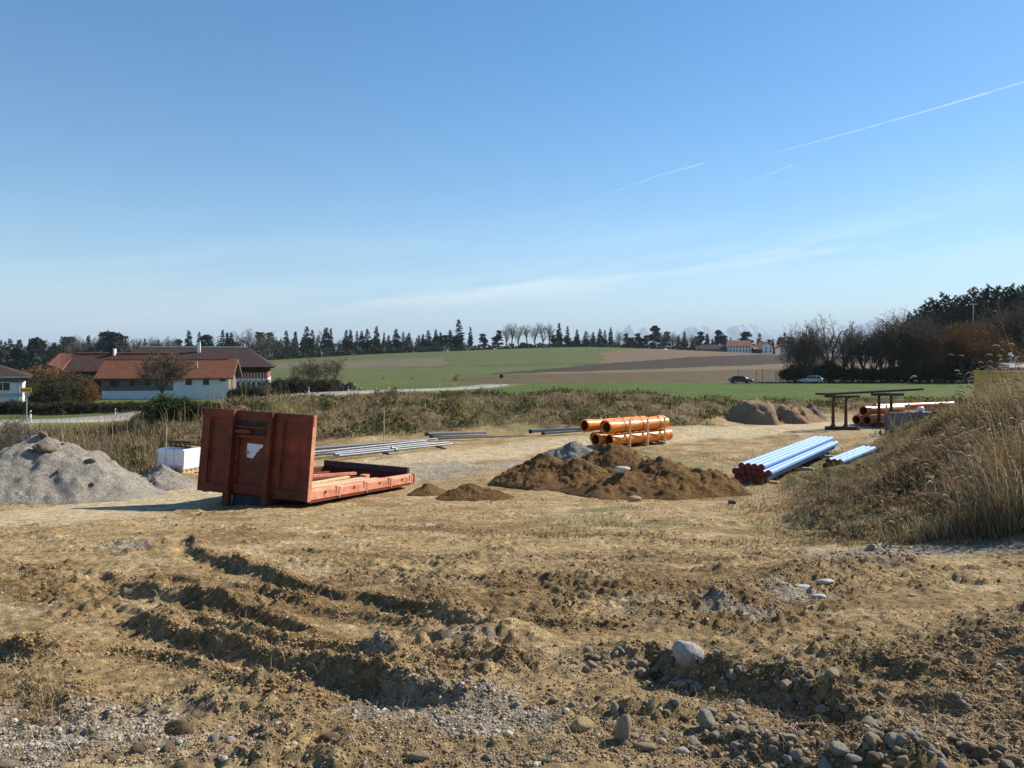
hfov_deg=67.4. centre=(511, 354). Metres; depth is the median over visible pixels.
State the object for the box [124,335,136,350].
bare tree
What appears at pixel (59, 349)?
spruce
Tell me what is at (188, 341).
spruce
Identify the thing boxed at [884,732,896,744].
stone
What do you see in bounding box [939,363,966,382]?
hedge shrub
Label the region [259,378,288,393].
roadside bush
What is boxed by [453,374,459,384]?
direction board
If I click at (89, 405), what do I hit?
hedge bush
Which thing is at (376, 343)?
spruce
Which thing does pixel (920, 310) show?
spruce
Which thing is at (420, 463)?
dirt track
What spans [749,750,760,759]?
stone
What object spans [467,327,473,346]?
spruce
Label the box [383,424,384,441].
stake
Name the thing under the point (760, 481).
timber bearer
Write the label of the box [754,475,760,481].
duct pipe
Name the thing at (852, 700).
stone
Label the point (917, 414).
concrete block
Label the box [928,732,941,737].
stone
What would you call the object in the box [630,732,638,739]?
stone
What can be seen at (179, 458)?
wrapped load
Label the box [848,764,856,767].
stone
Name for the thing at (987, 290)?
spruce
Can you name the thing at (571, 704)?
stone
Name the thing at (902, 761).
stone
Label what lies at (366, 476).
steel block
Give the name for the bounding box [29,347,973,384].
hill
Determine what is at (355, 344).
spruce
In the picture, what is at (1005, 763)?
stone
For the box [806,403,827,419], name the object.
earth heap
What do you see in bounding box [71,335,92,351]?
bare tree
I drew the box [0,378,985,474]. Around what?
bank weeds
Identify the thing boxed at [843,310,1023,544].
plume grass
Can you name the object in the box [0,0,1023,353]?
sky
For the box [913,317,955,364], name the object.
bare tree
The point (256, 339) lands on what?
bare tree
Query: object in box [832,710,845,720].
stone
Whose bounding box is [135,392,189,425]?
green shrub
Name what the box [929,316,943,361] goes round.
spruce
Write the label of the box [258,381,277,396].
bare bush
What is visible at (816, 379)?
silver car
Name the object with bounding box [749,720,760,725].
stone
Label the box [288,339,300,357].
bare tree
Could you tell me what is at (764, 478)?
duct pipe
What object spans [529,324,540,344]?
bare tree
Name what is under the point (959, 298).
spruce
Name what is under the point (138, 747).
stone
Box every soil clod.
[32,443,53,452]
[38,431,47,437]
[85,458,95,462]
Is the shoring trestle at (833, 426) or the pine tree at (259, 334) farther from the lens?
the pine tree at (259, 334)
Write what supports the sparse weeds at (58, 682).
on the ground at (282, 529)
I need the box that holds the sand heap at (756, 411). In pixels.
[725,398,825,424]
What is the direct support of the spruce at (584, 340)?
on the hill
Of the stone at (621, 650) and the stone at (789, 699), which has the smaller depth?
the stone at (789, 699)
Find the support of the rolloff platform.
on the dirt track
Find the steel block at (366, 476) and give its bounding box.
[359,474,369,478]
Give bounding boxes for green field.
[0,382,973,430]
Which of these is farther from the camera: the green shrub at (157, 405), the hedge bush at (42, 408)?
the hedge bush at (42, 408)
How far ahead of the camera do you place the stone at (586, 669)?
4.22 m
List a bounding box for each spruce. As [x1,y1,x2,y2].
[0,340,5,365]
[3,338,14,357]
[5,343,20,367]
[16,339,22,359]
[18,346,30,371]
[32,345,46,367]
[40,340,50,366]
[47,342,57,358]
[53,345,63,357]
[57,336,70,353]
[63,337,70,353]
[85,334,92,348]
[183,330,195,346]
[196,332,202,345]
[217,330,226,346]
[224,333,230,346]
[227,332,235,346]
[282,330,290,349]
[291,331,299,357]
[299,326,311,353]
[299,337,305,353]
[306,330,317,356]
[320,327,332,351]
[328,328,335,352]
[341,331,351,350]
[347,329,353,349]
[352,331,360,353]
[359,330,365,348]
[361,329,373,353]
[371,326,382,353]
[381,333,385,349]
[385,335,393,350]
[391,329,401,348]
[400,332,406,351]
[405,333,412,346]
[420,334,424,347]
[424,330,431,350]
[430,329,439,351]
[439,332,444,345]
[444,330,454,348]
[452,319,465,349]
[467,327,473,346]
[555,323,563,345]
[563,326,571,345]
[572,329,580,345]
[581,331,589,345]
[590,333,595,343]
[596,329,603,345]
[602,330,608,346]
[607,327,613,344]
[676,336,682,347]
[681,331,688,348]
[702,334,709,344]
[756,333,762,343]
[891,311,912,365]
[918,306,923,321]
[922,300,931,319]
[927,297,938,315]
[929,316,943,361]
[935,291,946,320]
[939,308,950,332]
[942,294,952,321]
[947,303,959,362]
[948,295,962,315]
[950,304,962,361]
[955,295,962,306]
[958,306,969,359]
[959,295,966,311]
[962,288,975,307]
[962,300,987,366]
[965,302,981,363]
[966,286,981,313]
[975,291,987,313]
[980,286,992,300]
[983,283,999,307]
[985,288,1001,309]
[992,301,1003,360]
[994,285,1004,311]
[999,289,1008,305]
[999,302,1013,358]
[1002,287,1014,308]
[1005,299,1022,358]
[1006,283,1018,302]
[1012,296,1023,362]
[1013,284,1023,306]
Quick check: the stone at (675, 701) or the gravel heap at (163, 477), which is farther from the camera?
the gravel heap at (163, 477)
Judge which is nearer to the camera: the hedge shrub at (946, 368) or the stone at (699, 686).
the stone at (699, 686)
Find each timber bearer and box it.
[731,477,778,483]
[794,467,813,470]
[816,455,833,457]
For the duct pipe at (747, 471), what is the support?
on the duct pipe at (751, 476)
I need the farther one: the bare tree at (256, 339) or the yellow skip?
the bare tree at (256, 339)
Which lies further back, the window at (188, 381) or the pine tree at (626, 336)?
the pine tree at (626, 336)
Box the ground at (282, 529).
[0,391,1023,767]
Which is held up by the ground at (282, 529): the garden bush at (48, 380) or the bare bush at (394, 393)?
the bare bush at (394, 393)
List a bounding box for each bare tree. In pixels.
[46,340,70,353]
[67,338,94,353]
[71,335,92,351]
[75,337,103,351]
[77,336,109,351]
[113,341,135,351]
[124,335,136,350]
[128,336,152,348]
[129,338,142,349]
[133,347,195,393]
[145,337,159,345]
[153,336,176,345]
[204,334,225,346]
[232,327,258,347]
[238,330,266,350]
[249,339,263,352]
[257,331,282,355]
[265,335,289,355]
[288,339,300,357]
[315,328,328,355]
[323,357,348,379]
[502,324,513,344]
[503,324,520,347]
[514,326,525,345]
[519,325,532,342]
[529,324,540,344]
[535,323,554,345]
[546,325,554,343]
[615,330,623,342]
[655,331,672,348]
[667,332,683,346]
[687,335,699,344]
[771,319,836,367]
[774,342,819,381]
[775,322,832,365]
[786,332,831,366]
[793,313,863,381]
[818,320,869,381]
[824,326,883,381]
[847,328,885,381]
[861,334,900,381]
[864,325,908,381]
[866,311,938,381]
[871,317,922,381]
[873,308,945,381]
[873,311,939,380]
[873,323,919,380]
[879,305,933,380]
[911,327,963,381]
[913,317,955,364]
[958,302,1023,362]
[963,312,1023,363]
[964,324,1021,364]
[965,302,1023,362]
[976,303,1023,362]
[994,297,1023,362]
[1012,305,1023,340]
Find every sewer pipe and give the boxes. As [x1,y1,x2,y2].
[580,416,645,431]
[591,429,656,445]
[600,415,664,429]
[602,417,669,433]
[605,428,672,444]
[852,414,883,424]
[859,404,905,415]
[863,415,883,424]
[872,401,954,408]
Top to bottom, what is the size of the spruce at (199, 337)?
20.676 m
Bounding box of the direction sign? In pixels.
[20,388,31,420]
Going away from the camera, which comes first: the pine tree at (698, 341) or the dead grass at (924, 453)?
the dead grass at (924, 453)
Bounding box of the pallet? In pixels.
[174,468,198,472]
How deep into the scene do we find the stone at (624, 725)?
3.18 m
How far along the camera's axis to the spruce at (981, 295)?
271.46 m
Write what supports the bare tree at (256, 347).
on the hill
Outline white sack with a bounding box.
[917,406,923,411]
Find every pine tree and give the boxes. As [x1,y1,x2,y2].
[25,337,47,359]
[67,336,75,349]
[96,330,115,351]
[101,332,129,351]
[174,339,183,345]
[200,334,213,346]
[254,331,268,355]
[264,332,277,351]
[442,335,447,350]
[478,333,489,345]
[491,330,503,344]
[548,335,559,344]
[623,333,628,344]
[625,337,634,344]
[633,333,645,344]
[642,335,649,345]
[648,325,661,347]
[661,331,671,345]
[693,336,700,344]
[697,331,704,344]
[713,330,723,344]
[720,334,727,344]
[737,331,754,348]
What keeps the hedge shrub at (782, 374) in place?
on the green field
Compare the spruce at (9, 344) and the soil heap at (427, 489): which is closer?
the soil heap at (427, 489)
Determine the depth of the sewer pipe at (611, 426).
28.62 m
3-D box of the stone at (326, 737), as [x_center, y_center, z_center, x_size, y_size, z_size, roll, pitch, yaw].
[-0.768,1.611,3.232,0.093,0.047,0.054,0,0,-11]
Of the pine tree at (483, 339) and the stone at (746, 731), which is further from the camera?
the pine tree at (483, 339)
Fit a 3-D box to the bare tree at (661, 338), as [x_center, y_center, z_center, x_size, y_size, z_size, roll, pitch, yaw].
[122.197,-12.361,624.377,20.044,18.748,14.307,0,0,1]
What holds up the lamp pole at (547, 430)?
on the ground at (282, 529)
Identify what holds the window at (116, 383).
in the long barn at (217, 377)
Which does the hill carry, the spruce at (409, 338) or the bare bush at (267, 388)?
the spruce at (409, 338)
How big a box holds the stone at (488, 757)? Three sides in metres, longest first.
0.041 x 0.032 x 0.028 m
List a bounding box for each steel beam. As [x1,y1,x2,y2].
[815,388,908,394]
[822,388,923,394]
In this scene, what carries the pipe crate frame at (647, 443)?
on the dirt track
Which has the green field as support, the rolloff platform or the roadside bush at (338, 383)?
the roadside bush at (338, 383)
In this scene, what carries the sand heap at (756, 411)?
on the ground at (282, 529)
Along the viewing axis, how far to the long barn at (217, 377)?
111.75 m
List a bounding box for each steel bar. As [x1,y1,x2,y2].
[313,471,329,473]
[313,472,356,477]
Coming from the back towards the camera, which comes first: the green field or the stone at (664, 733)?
the green field
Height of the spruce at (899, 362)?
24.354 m
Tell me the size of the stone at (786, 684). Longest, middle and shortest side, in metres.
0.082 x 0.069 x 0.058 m
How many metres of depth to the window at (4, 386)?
83.13 m
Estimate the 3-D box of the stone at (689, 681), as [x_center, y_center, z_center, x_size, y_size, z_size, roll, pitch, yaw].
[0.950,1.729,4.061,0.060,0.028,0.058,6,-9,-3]
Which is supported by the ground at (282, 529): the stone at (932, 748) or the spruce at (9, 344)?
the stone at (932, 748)
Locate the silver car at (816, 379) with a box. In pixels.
[797,376,822,382]
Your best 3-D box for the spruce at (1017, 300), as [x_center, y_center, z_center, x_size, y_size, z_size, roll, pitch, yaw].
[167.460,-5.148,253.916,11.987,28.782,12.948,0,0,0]
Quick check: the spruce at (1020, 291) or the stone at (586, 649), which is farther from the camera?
the spruce at (1020, 291)
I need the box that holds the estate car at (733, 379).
[728,376,753,382]
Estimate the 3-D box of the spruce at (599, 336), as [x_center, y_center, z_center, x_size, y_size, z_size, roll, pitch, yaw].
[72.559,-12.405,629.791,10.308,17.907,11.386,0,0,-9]
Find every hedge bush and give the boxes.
[0,398,24,413]
[9,399,31,413]
[23,400,34,413]
[30,401,42,413]
[34,400,50,413]
[47,398,76,414]
[66,401,79,413]
[70,397,87,413]
[78,400,94,413]
[89,402,104,412]
[96,401,114,411]
[103,401,120,411]
[112,401,129,411]
[125,400,136,411]
[127,401,141,411]
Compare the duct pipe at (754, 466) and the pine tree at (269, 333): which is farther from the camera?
the pine tree at (269, 333)
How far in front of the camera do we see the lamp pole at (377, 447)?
27.05 m
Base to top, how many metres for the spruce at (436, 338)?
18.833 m
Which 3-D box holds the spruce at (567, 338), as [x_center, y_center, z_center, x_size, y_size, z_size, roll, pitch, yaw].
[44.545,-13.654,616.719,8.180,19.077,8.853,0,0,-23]
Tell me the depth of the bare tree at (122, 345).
429.03 m
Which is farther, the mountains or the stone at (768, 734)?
the mountains
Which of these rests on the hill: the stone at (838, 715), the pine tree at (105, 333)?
the pine tree at (105, 333)
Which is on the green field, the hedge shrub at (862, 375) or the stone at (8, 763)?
the hedge shrub at (862, 375)
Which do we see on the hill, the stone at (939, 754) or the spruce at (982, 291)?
the spruce at (982, 291)
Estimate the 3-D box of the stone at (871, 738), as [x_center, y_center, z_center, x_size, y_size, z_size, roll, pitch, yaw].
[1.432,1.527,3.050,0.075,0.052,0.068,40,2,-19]
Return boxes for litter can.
[728,500,735,504]
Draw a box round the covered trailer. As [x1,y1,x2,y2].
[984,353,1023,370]
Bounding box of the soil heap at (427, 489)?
[407,483,445,495]
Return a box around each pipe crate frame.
[600,417,630,447]
[618,416,648,445]
[635,414,665,443]
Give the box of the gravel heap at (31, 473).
[0,435,168,505]
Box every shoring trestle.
[824,395,859,429]
[871,393,903,426]
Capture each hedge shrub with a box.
[776,366,794,382]
[783,360,815,382]
[811,358,846,381]
[811,365,830,382]
[821,360,845,382]
[828,364,854,382]
[844,367,859,382]
[848,366,869,382]
[861,367,880,381]
[868,367,884,382]
[876,367,899,382]
[879,362,906,382]
[897,360,928,382]
[907,360,938,382]
[917,368,939,382]
[928,363,954,382]
[930,360,962,382]
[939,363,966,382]
[947,361,975,381]
[960,366,975,381]
[972,362,992,376]
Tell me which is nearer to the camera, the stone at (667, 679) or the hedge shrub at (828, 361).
the stone at (667, 679)
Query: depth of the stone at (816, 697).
3.59 m
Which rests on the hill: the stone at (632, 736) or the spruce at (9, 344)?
the spruce at (9, 344)
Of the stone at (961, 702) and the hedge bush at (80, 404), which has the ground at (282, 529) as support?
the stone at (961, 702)
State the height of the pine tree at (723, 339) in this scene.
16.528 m
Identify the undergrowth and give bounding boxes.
[0,340,774,371]
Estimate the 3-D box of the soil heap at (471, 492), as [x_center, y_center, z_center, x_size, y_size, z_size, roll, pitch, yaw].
[-0.848,3.248,17.690,2.580,0.578,1.710,0,0,0]
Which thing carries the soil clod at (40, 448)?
on the gravel heap at (31, 473)
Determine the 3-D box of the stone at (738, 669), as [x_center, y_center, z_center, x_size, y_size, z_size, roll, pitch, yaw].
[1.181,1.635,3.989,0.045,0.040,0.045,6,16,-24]
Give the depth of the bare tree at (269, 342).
513.77 m
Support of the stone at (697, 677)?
on the ground at (282, 529)
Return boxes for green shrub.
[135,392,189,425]
[162,395,201,420]
[198,401,221,417]
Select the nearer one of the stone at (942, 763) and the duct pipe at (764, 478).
the stone at (942, 763)
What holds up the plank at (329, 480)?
on the rolloff platform
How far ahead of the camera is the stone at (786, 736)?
3.12 m
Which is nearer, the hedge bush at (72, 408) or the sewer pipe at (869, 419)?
the sewer pipe at (869, 419)
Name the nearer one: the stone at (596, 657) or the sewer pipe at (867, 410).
the stone at (596, 657)
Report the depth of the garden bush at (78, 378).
96.77 m
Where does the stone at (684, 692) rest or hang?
on the ground at (282, 529)
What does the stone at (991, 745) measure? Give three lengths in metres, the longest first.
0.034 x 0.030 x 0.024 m
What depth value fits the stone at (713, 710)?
3.48 m
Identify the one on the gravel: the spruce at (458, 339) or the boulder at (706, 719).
the boulder at (706, 719)
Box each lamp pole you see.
[314,442,426,455]
[315,438,435,449]
[315,440,426,452]
[316,452,338,455]
[333,441,449,455]
[338,443,452,457]
[424,432,486,435]
[429,435,482,437]
[438,435,525,439]
[528,427,580,432]
[541,430,582,434]
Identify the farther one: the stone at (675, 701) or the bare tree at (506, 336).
the bare tree at (506, 336)
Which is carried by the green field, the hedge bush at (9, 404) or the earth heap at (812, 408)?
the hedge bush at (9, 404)
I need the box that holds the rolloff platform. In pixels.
[197,408,414,506]
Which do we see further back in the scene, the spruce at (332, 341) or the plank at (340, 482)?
the spruce at (332, 341)
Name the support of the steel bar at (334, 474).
on the rolloff platform
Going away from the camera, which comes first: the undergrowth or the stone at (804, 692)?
the stone at (804, 692)
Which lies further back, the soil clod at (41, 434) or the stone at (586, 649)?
the soil clod at (41, 434)
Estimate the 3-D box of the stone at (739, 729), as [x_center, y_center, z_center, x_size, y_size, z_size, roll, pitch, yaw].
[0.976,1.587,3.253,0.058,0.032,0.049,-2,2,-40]
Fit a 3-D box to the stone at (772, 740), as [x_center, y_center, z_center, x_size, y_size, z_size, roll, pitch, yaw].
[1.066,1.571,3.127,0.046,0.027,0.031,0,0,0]
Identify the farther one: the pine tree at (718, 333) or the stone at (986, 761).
the pine tree at (718, 333)
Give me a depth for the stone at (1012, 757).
3.00 m
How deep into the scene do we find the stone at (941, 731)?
3.29 m
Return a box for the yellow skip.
[973,370,1023,399]
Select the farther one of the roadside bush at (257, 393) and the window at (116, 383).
the window at (116, 383)
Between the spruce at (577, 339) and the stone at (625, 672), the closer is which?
the stone at (625, 672)
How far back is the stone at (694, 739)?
3.23 m
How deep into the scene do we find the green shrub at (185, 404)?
30.17 m
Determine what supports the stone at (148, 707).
on the ground at (282, 529)
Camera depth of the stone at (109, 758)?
3.03 m
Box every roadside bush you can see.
[227,387,238,398]
[235,384,258,396]
[246,386,259,397]
[255,389,269,396]
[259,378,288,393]
[270,375,290,394]
[282,377,296,393]
[284,374,304,393]
[296,375,318,392]
[308,378,327,391]
[310,376,339,391]
[321,377,342,389]
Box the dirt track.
[0,411,1019,526]
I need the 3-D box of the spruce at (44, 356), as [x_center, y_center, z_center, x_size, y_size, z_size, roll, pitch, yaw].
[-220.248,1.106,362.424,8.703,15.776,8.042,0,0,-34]
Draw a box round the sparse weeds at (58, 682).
[0,422,1023,766]
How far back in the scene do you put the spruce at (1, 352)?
363.27 m
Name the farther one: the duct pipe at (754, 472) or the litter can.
the duct pipe at (754, 472)
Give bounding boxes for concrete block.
[884,412,910,428]
[906,411,932,419]
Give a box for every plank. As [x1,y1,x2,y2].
[312,476,349,484]
[312,477,364,485]
[312,477,375,487]
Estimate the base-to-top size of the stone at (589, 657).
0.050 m
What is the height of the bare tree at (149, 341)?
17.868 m
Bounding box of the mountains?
[614,319,882,355]
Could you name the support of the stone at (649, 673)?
on the ground at (282, 529)
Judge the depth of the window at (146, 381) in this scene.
110.85 m
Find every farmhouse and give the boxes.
[693,345,726,351]
[725,340,752,352]
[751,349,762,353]
[752,341,773,353]
[774,344,787,353]
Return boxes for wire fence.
[744,370,782,381]
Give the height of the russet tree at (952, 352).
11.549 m
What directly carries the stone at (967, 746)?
on the ground at (282, 529)
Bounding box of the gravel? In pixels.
[0,522,1023,767]
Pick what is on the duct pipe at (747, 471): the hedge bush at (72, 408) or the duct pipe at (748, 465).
the duct pipe at (748, 465)
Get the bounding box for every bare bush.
[0,414,49,447]
[0,424,42,449]
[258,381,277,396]
[288,354,332,380]
[385,390,399,398]
[474,387,485,394]
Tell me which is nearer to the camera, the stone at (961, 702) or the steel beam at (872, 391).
the stone at (961, 702)
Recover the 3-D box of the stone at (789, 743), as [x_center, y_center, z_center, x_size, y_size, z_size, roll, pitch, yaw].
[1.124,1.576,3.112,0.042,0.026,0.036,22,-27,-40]
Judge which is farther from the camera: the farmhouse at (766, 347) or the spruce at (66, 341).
the farmhouse at (766, 347)
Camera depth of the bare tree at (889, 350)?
152.56 m
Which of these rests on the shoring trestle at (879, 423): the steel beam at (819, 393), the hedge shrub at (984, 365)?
the steel beam at (819, 393)
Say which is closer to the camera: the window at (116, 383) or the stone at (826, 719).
the stone at (826, 719)
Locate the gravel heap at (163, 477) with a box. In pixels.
[141,464,196,490]
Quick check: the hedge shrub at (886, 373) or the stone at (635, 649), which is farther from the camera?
the hedge shrub at (886, 373)
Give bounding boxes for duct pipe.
[732,467,739,473]
[734,473,740,479]
[738,435,817,468]
[738,468,745,474]
[741,473,747,480]
[745,436,822,468]
[745,468,752,474]
[747,474,753,480]
[751,436,826,469]
[751,469,758,475]
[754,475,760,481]
[758,436,832,469]
[758,441,832,476]
[760,446,834,481]
[765,441,838,476]
[826,445,865,463]
[831,446,869,463]
[834,452,873,465]
[837,446,875,464]
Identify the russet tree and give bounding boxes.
[921,328,984,382]
[927,318,1013,382]
[937,320,1023,368]
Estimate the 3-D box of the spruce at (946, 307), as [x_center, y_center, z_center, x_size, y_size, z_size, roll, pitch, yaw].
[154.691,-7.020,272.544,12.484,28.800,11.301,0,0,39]
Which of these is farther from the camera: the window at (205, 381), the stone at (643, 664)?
the window at (205, 381)
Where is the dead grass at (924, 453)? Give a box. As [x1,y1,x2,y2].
[782,389,1023,545]
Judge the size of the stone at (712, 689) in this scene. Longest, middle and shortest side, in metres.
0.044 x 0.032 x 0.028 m
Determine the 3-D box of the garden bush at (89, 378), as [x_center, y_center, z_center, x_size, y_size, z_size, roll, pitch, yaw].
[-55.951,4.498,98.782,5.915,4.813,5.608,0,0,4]
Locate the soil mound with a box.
[487,443,751,499]
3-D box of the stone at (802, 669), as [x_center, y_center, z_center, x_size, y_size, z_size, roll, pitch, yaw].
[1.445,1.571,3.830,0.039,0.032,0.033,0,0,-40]
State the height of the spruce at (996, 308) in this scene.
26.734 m
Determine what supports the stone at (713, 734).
on the ground at (282, 529)
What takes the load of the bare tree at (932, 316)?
on the hill
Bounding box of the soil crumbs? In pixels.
[0,499,1023,767]
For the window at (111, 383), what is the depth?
110.15 m
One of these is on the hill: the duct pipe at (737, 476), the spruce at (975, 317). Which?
the spruce at (975, 317)
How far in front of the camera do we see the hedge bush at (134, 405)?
79.26 m
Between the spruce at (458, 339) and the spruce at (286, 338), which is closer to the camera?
the spruce at (286, 338)
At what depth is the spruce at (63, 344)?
374.38 m
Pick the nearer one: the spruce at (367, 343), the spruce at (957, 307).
the spruce at (957, 307)
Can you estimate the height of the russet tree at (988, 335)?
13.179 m
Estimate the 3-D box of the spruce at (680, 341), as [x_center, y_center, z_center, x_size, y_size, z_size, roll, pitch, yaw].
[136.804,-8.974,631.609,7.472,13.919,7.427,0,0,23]
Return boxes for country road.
[0,384,507,424]
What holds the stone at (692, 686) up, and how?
on the ground at (282, 529)
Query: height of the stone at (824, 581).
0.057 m
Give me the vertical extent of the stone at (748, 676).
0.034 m
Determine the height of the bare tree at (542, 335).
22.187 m
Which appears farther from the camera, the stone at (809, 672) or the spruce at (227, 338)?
the spruce at (227, 338)
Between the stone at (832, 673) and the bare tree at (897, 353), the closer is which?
the stone at (832, 673)
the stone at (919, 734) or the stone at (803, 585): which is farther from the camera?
the stone at (803, 585)
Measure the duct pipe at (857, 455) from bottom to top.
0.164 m
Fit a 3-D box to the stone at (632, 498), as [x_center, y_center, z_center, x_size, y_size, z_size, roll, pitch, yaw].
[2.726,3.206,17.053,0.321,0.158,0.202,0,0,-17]
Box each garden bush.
[22,365,63,403]
[25,381,50,403]
[26,364,80,403]
[26,370,75,404]
[41,377,91,402]
[46,369,105,400]
[55,369,79,381]
[72,371,98,393]
[75,377,100,402]
[78,384,102,404]
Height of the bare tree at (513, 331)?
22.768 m
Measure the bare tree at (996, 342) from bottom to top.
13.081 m
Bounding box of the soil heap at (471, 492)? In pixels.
[435,483,514,501]
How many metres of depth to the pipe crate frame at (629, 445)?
28.29 m
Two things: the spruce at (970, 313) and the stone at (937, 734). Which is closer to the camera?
the stone at (937, 734)
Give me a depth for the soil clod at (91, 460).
17.74 m
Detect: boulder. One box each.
[672,640,703,667]
[698,709,715,728]
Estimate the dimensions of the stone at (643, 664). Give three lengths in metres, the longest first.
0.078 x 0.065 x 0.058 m
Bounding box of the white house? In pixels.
[0,365,33,402]
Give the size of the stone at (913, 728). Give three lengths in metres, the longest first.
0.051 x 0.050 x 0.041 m
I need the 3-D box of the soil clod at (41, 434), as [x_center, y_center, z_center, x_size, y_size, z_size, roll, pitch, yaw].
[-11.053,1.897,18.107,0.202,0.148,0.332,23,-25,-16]
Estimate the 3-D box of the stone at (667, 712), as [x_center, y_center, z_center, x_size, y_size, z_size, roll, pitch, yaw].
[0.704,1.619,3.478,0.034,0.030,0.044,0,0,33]
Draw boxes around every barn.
[47,348,174,394]
[93,358,242,398]
[133,341,276,388]
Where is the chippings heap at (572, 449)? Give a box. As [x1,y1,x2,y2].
[543,441,593,460]
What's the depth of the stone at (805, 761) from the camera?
3.01 m
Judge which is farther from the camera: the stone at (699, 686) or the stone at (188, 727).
the stone at (699, 686)
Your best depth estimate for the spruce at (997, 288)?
274.86 m
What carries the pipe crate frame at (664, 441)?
on the dirt track
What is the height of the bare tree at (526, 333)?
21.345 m
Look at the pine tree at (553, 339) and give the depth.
621.90 m
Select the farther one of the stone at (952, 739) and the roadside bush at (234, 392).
the roadside bush at (234, 392)
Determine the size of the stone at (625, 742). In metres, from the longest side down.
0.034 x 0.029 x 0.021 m
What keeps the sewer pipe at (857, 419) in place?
on the dirt track
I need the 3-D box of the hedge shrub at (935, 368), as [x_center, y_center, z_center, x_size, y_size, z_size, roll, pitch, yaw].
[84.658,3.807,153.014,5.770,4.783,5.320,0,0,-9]
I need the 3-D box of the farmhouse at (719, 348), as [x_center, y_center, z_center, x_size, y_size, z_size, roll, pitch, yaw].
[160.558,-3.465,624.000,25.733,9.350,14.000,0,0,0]
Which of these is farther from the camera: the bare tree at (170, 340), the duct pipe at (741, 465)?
the bare tree at (170, 340)
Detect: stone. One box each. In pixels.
[0,760,17,767]
[15,491,27,504]
[102,755,116,761]
[129,742,149,753]
[145,704,151,710]
[160,742,175,752]
[164,719,193,735]
[207,733,219,741]
[237,745,245,750]
[318,732,340,742]
[407,751,429,761]
[484,754,492,760]
[542,758,549,762]
[568,702,576,707]
[571,716,592,731]
[582,666,590,672]
[583,646,592,652]
[585,654,593,660]
[586,660,597,667]
[593,654,599,660]
[610,701,618,715]
[614,466,629,472]
[614,714,631,740]
[618,647,624,653]
[623,669,628,675]
[623,740,628,746]
[627,660,636,666]
[628,495,640,501]
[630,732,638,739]
[632,647,638,653]
[633,742,656,750]
[637,659,648,668]
[637,667,645,676]
[645,669,654,678]
[645,680,651,685]
[651,654,659,663]
[651,667,658,674]
[659,730,668,738]
[663,709,671,715]
[664,645,671,651]
[664,676,671,682]
[670,697,679,705]
[671,676,681,682]
[674,747,688,754]
[676,679,689,688]
[679,714,689,721]
[680,690,690,696]
[686,678,693,683]
[689,683,696,691]
[689,736,699,745]
[689,745,696,750]
[694,674,700,680]
[694,681,702,690]
[698,656,705,662]
[702,707,716,716]
[708,686,715,692]
[709,731,719,737]
[713,649,719,655]
[714,746,720,755]
[720,686,729,692]
[726,669,737,680]
[727,712,738,720]
[732,741,739,749]
[734,699,744,704]
[735,665,741,673]
[735,725,745,733]
[744,729,749,736]
[745,673,751,679]
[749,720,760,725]
[749,730,755,735]
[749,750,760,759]
[760,680,770,686]
[761,763,772,767]
[764,732,772,737]
[768,736,778,744]
[768,744,778,753]
[769,761,778,767]
[780,679,793,690]
[781,733,795,741]
[783,655,792,662]
[784,755,794,764]
[785,740,793,746]
[786,696,793,702]
[788,748,802,759]
[789,701,796,709]
[794,677,800,682]
[794,730,804,736]
[796,584,809,587]
[799,757,810,766]
[800,666,805,672]
[800,687,810,699]
[805,669,813,676]
[805,679,812,684]
[811,594,825,598]
[813,695,820,701]
[816,579,834,584]
[816,704,827,713]
[816,738,823,744]
[817,756,832,767]
[818,674,829,681]
[822,716,832,723]
[825,667,838,679]
[829,741,848,755]
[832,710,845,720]
[839,703,849,712]
[844,753,861,762]
[848,696,858,705]
[848,742,860,749]
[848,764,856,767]
[856,680,864,686]
[860,715,876,726]
[862,742,870,750]
[865,751,879,764]
[866,731,879,745]
[873,730,884,738]
[876,693,886,699]
[878,752,883,761]
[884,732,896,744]
[889,719,897,727]
[895,755,908,766]
[896,734,905,744]
[903,730,916,738]
[909,726,918,730]
[914,731,922,737]
[915,738,929,747]
[925,744,935,754]
[927,750,934,756]
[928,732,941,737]
[936,729,945,736]
[936,750,942,757]
[936,758,949,767]
[941,746,951,755]
[947,735,960,742]
[955,732,967,740]
[956,741,961,747]
[957,699,966,705]
[961,741,975,752]
[970,745,988,763]
[981,758,991,764]
[989,742,994,749]
[993,750,1002,756]
[997,743,1007,750]
[1000,759,1014,767]
[1005,753,1017,764]
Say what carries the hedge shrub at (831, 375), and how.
on the green field
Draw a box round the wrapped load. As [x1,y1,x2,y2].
[157,447,200,469]
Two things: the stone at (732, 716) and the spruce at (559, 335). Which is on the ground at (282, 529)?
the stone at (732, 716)
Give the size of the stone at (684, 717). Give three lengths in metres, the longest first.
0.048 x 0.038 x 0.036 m
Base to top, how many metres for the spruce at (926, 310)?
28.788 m
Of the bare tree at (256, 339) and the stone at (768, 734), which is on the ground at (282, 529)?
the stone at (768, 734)
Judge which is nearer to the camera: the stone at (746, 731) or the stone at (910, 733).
the stone at (910, 733)
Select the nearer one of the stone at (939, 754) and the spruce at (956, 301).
the stone at (939, 754)
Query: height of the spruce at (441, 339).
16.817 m
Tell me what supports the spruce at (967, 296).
on the hill
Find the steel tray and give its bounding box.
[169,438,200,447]
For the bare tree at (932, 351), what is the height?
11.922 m
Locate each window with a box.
[0,382,9,390]
[109,381,113,386]
[114,380,118,386]
[129,380,134,385]
[144,380,149,385]
[185,379,191,384]
[203,379,208,384]

